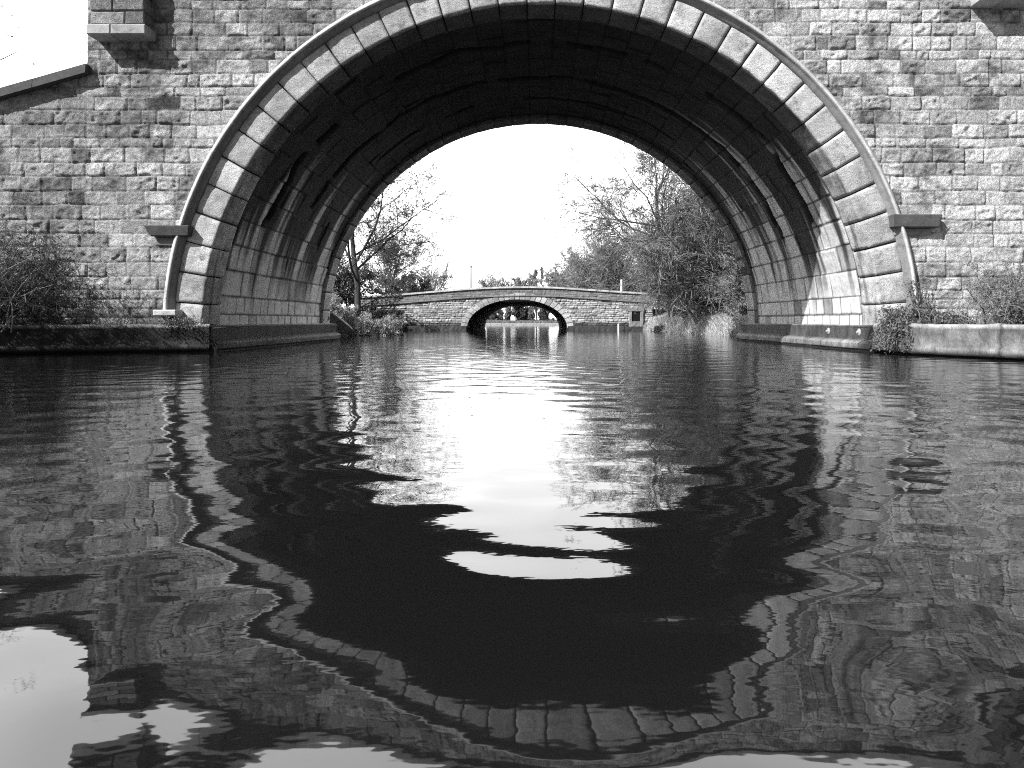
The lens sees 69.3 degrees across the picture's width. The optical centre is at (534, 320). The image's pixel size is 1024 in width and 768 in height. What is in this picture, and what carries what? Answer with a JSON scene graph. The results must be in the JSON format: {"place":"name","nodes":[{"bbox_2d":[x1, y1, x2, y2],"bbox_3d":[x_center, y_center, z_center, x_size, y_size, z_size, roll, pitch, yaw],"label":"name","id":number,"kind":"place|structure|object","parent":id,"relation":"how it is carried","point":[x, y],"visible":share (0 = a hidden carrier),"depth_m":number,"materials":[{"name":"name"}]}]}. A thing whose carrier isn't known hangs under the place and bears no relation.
{"place":"outdoors","nodes":[
{"label":"outdoors","id":0,"kind":"place"},
{"bbox_2d":[0,0,691,318],"label":"sky","id":1,"kind":"structure","parent":0,"point":[500,172],"materials":[{"name":"white"}]},
{"bbox_2d":[169,307,725,331],"bbox_3d":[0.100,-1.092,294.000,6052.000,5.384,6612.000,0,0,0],"label":"ground","id":2,"kind":"structure","parent":0,"point":[663,311],"depth_m":39.45,"materials":[{"name":"grey plant"}]},
{"bbox_2d":[0,5,51,79],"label":"bare tree","id":3,"kind":"object","parent":2,"relation":"on","point":[11,36],"visible":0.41,"depth_m":27.60,"materials":[{"name":"grey plant"}]},
{"bbox_2d":[0,324,209,354],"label":"embankment ledge","id":4,"kind":"object","parent":2,"relation":"on","point":[64,339],"visible":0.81,"depth_m":11.51,"materials":[{"name":"concrete"}]},
{"bbox_2d":[0,193,123,331],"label":"bramble bush","id":5,"kind":"object","parent":4,"relation":"on","point":[17,302],"visible":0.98,"depth_m":11.10,"materials":[{"name":"grey plant"}]},
{"bbox_2d":[144,313,204,331],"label":"weeds","id":6,"kind":"object","parent":4,"relation":"on","point":[184,322],"visible":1,"depth_m":11.72,"materials":[{"name":"grey plant"}]},
{"bbox_2d":[330,312,352,333],"bbox_3d":[-6.266,0.076,23.784,0.292,0.714,1.073,0,0,37],"label":"stone edging","id":7,"kind":"object","parent":2,"relation":"on","point":[345,327],"visible":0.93,"depth_m":23.73,"materials":[{"name":"stone"}]},
{"bbox_2d":[330,290,358,320],"bbox_3d":[-6.938,-0.389,25.294,1.541,1.419,1.939,0,0,17],"label":"shrub","id":8,"kind":"object","parent":2,"relation":"on","point":[335,300],"visible":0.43,"depth_m":24.85,"materials":[{"name":"grey plant"}]},
{"bbox_2d":[344,306,361,325],"bbox_3d":[-6.889,-0.163,26.478,1.407,0.801,1.326,0,0,0],"label":"shrub","id":9,"kind":"object","parent":2,"relation":"on","point":[357,314],"visible":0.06,"depth_m":26.44,"materials":[{"name":"grey plant"}]},
{"bbox_2d":[329,317,379,336],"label":"grass","id":10,"kind":"structure","parent":2,"relation":"on","point":[340,331],"depth_m":23.96,"materials":[{"name":"grey plant"}]},
{"bbox_2d":[332,252,404,315],"bbox_3d":[-8.904,-1.280,35.908,4.972,4.218,3.712,0,0,-17],"label":"shrub","id":11,"kind":"object","parent":2,"relation":"on","point":[344,291],"visible":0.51,"depth_m":35.49,"materials":[{"name":"grey plant"}]},
{"bbox_2d":[341,309,405,335],"bbox_3d":[-5.947,0.210,25.581,2.951,1.505,1.779,0,0,0],"label":"shrub","id":12,"kind":"object","parent":2,"relation":"on","point":[365,325],"visible":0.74,"depth_m":25.42,"materials":[{"name":"grey plant"}]},
{"bbox_2d":[367,309,403,330],"bbox_3d":[-7.352,-0.049,36.549,1.496,1.104,2.201,0,0,0],"label":"hedge","id":13,"kind":"object","parent":2,"relation":"on","point":[376,314],"visible":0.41,"depth_m":35.69,"materials":[{"name":"grey plant"}]},
{"bbox_2d":[373,263,418,294],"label":"distant tree","id":14,"kind":"object","parent":2,"relation":"on","point":[403,284],"visible":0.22,"depth_m":68.62,"materials":[{"name":"grey plant"}]},
{"bbox_2d":[349,215,446,294],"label":"bare tree","id":15,"kind":"object","parent":2,"relation":"on","point":[397,259],"visible":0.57,"depth_m":42.32,"materials":[{"name":"grey plant"}]},
{"bbox_2d":[336,155,465,314],"bbox_3d":[-7.898,-4.008,27.424,8.254,8.777,11.266,0,0,15],"label":"bare tree","id":16,"kind":"object","parent":2,"relation":"on","point":[353,263],"visible":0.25,"depth_m":29.00,"materials":[{"name":"grey plant"}]},
{"bbox_2d":[406,271,435,292],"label":"distant tree","id":17,"kind":"object","parent":2,"relation":"on","point":[425,285],"visible":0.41,"depth_m":70.36,"materials":[{"name":"grey plant"}]},
{"bbox_2d":[415,259,457,290],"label":"distant tree","id":18,"kind":"object","parent":2,"relation":"on","point":[440,282],"visible":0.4,"depth_m":74.89,"materials":[{"name":"grey plant"}]},
{"bbox_2d":[470,266,471,287],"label":"lamp post","id":19,"kind":"object","parent":2,"relation":"on","point":[470,276],"visible":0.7,"depth_m":61.95,"materials":[{"name":"metal"}]},
{"bbox_2d":[474,268,505,287],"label":"distant tree","id":20,"kind":"object","parent":2,"relation":"on","point":[490,282],"visible":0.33,"depth_m":98.11,"materials":[{"name":"grey plant"}]},
{"bbox_2d":[487,309,499,320],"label":"bushy tree","id":21,"kind":"object","parent":2,"relation":"on","point":[494,316],"visible":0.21,"depth_m":89.67,"materials":[{"name":"grey plant"}]},
{"bbox_2d":[498,306,511,319],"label":"bushy tree","id":22,"kind":"object","parent":2,"relation":"on","point":[506,316],"visible":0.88,"depth_m":89.47,"materials":[{"name":"grey plant"}]},
{"bbox_2d":[361,286,653,330],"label":"bridge","id":23,"kind":"structure","parent":2,"relation":"on","point":[570,309],"depth_m":38.98,"materials":[{"name":"stone"}]},
{"bbox_2d":[499,279,515,310],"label":"distant tree","id":24,"kind":"object","parent":2,"relation":"on","point":[508,283],"visible":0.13,"depth_m":99.67,"materials":[{"name":"grey plant"}]},
{"bbox_2d":[0,0,1023,351],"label":"arch bridge","id":25,"kind":"structure","parent":2,"relation":"on","point":[232,170],"depth_m":11.99,"materials":[{"name":"stone"}]},
{"bbox_2d":[903,277,931,310],"bbox_3d":[6.144,-0.349,11.854,0.438,0.730,0.241,0,0,15],"label":"wall plant","id":26,"kind":"object","parent":25,"relation":"attached to","point":[911,288],"depth_m":11.85,"materials":[{"name":"grey plant"}]},
{"bbox_2d":[509,306,527,320],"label":"bushy tree","id":27,"kind":"object","parent":2,"relation":"on","point":[518,312],"visible":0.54,"depth_m":89.29,"materials":[{"name":"black plant"}]},
{"bbox_2d":[485,323,558,325],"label":"shore wall","id":28,"kind":"structure","parent":2,"relation":"on","point":[522,324],"depth_m":81.60,"materials":[{"name":"stone"}]},
{"bbox_2d":[486,319,557,322],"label":"grass","id":29,"kind":"structure","parent":2,"relation":"on","point":[520,321],"depth_m":83.83,"materials":[{"name":"grey plant"}]},
{"bbox_2d":[511,272,540,308],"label":"distant tree","id":30,"kind":"object","parent":2,"relation":"on","point":[529,281],"visible":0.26,"depth_m":99.28,"materials":[{"name":"grey plant"}]},
{"bbox_2d":[523,307,535,320],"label":"bushy tree","id":31,"kind":"object","parent":2,"relation":"on","point":[530,315],"visible":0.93,"depth_m":89.53,"materials":[{"name":"grey plant"}]},
{"bbox_2d":[531,269,539,319],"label":"conifer","id":32,"kind":"object","parent":2,"relation":"on","point":[535,273],"visible":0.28,"depth_m":104.72,"materials":[{"name":"grey plant"}]},
{"bbox_2d":[539,266,544,286],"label":"conifer","id":33,"kind":"object","parent":2,"relation":"on","point":[541,277],"visible":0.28,"depth_m":105.09,"materials":[{"name":"grey plant"}]},
{"bbox_2d":[537,307,554,320],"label":"bushy tree","id":34,"kind":"object","parent":2,"relation":"on","point":[543,314],"visible":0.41,"depth_m":89.64,"materials":[{"name":"grey plant"}]},
{"bbox_2d":[534,253,579,315],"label":"tree","id":35,"kind":"object","parent":2,"relation":"on","point":[554,275],"visible":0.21,"depth_m":64.80,"materials":[{"name":"grey plant"}]},
{"bbox_2d":[555,235,633,288],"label":"tree","id":36,"kind":"object","parent":2,"relation":"on","point":[573,275],"visible":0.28,"depth_m":57.60,"materials":[{"name":"grey plant"}]},
{"bbox_2d":[567,214,664,308],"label":"tree","id":37,"kind":"object","parent":2,"relation":"on","point":[609,274],"visible":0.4,"depth_m":54.59,"materials":[{"name":"grey plant"}]},
{"bbox_2d":[530,138,719,326],"bbox_3d":[4.003,-5.058,29.643,8.402,10.782,10.233,0,0,0],"label":"willow tree","id":38,"kind":"object","parent":2,"relation":"on","point":[606,221],"visible":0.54,"depth_m":29.07,"materials":[{"name":"grey plant"}]},
{"bbox_2d":[618,213,669,308],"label":"tree","id":39,"kind":"object","parent":2,"relation":"on","point":[638,287],"visible":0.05,"depth_m":40.94,"materials":[{"name":"grey plant"}]},
{"bbox_2d":[650,324,666,331],"bbox_3d":[6.199,0.554,35.575,1.548,0.927,1.227,0,0,22],"label":"shrub","id":40,"kind":"object","parent":2,"relation":"on","point":[657,328],"visible":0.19,"depth_m":35.45,"materials":[{"name":"grey plant"}]},
{"bbox_2d":[634,251,694,316],"bbox_3d":[6.386,-2.060,36.325,4.506,4.317,4.041,0,0,-37],"label":"thicket tree","id":41,"kind":"object","parent":2,"relation":"on","point":[655,303],"visible":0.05,"depth_m":35.73,"materials":[{"name":"grey plant"}]},
{"bbox_2d":[609,177,737,333],"bbox_3d":[6.464,-2.586,27.640,7.813,7.013,6.573,0,0,-36],"label":"tree","id":42,"kind":"object","parent":2,"relation":"on","point":[709,255],"visible":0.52,"depth_m":26.60,"materials":[{"name":"grey plant"}]},
{"bbox_2d":[637,255,731,323],"bbox_3d":[6.445,-1.462,29.752,4.802,3.230,3.527,0,0,0],"label":"thicket tree","id":43,"kind":"object","parent":2,"relation":"on","point":[667,301],"visible":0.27,"depth_m":29.63,"materials":[{"name":"grey plant"}]},
{"bbox_2d":[642,310,747,336],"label":"grass","id":44,"kind":"structure","parent":2,"relation":"on","point":[718,324],"depth_m":27.69,"materials":[{"name":"grey plant"}]},
{"bbox_2d":[709,242,747,324],"bbox_3d":[7.342,-1.135,25.282,2.723,3.057,3.826,0,0,25],"label":"tree","id":45,"kind":"object","parent":2,"relation":"on","point":[738,298],"visible":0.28,"depth_m":24.49,"materials":[{"name":"grey plant"}]},
{"bbox_2d":[872,323,1023,359],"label":"embankment ledge","id":46,"kind":"object","parent":2,"relation":"on","point":[996,341],"visible":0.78,"depth_m":10.10,"materials":[{"name":"concrete"}]},
{"bbox_2d":[867,290,976,353],"bbox_3d":[5.843,0.024,11.208,1.547,0.954,1.184,0,0,0],"label":"ivy","id":47,"kind":"object","parent":46,"relation":"on","point":[892,321],"visible":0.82,"depth_m":11.06,"materials":[{"name":"grey plant"}]},
{"bbox_2d":[941,254,1023,323],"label":"leafy shrub","id":48,"kind":"object","parent":46,"relation":"on","point":[1009,305],"visible":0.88,"depth_m":10.79,"materials":[{"name":"grey plant"}]},
{"bbox_2d":[0,326,1023,767],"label":"water","id":49,"kind":"structure","parent":0,"point":[522,546],"depth_m":1.58,"materials":[{"name":"black liquid"}]}
]}

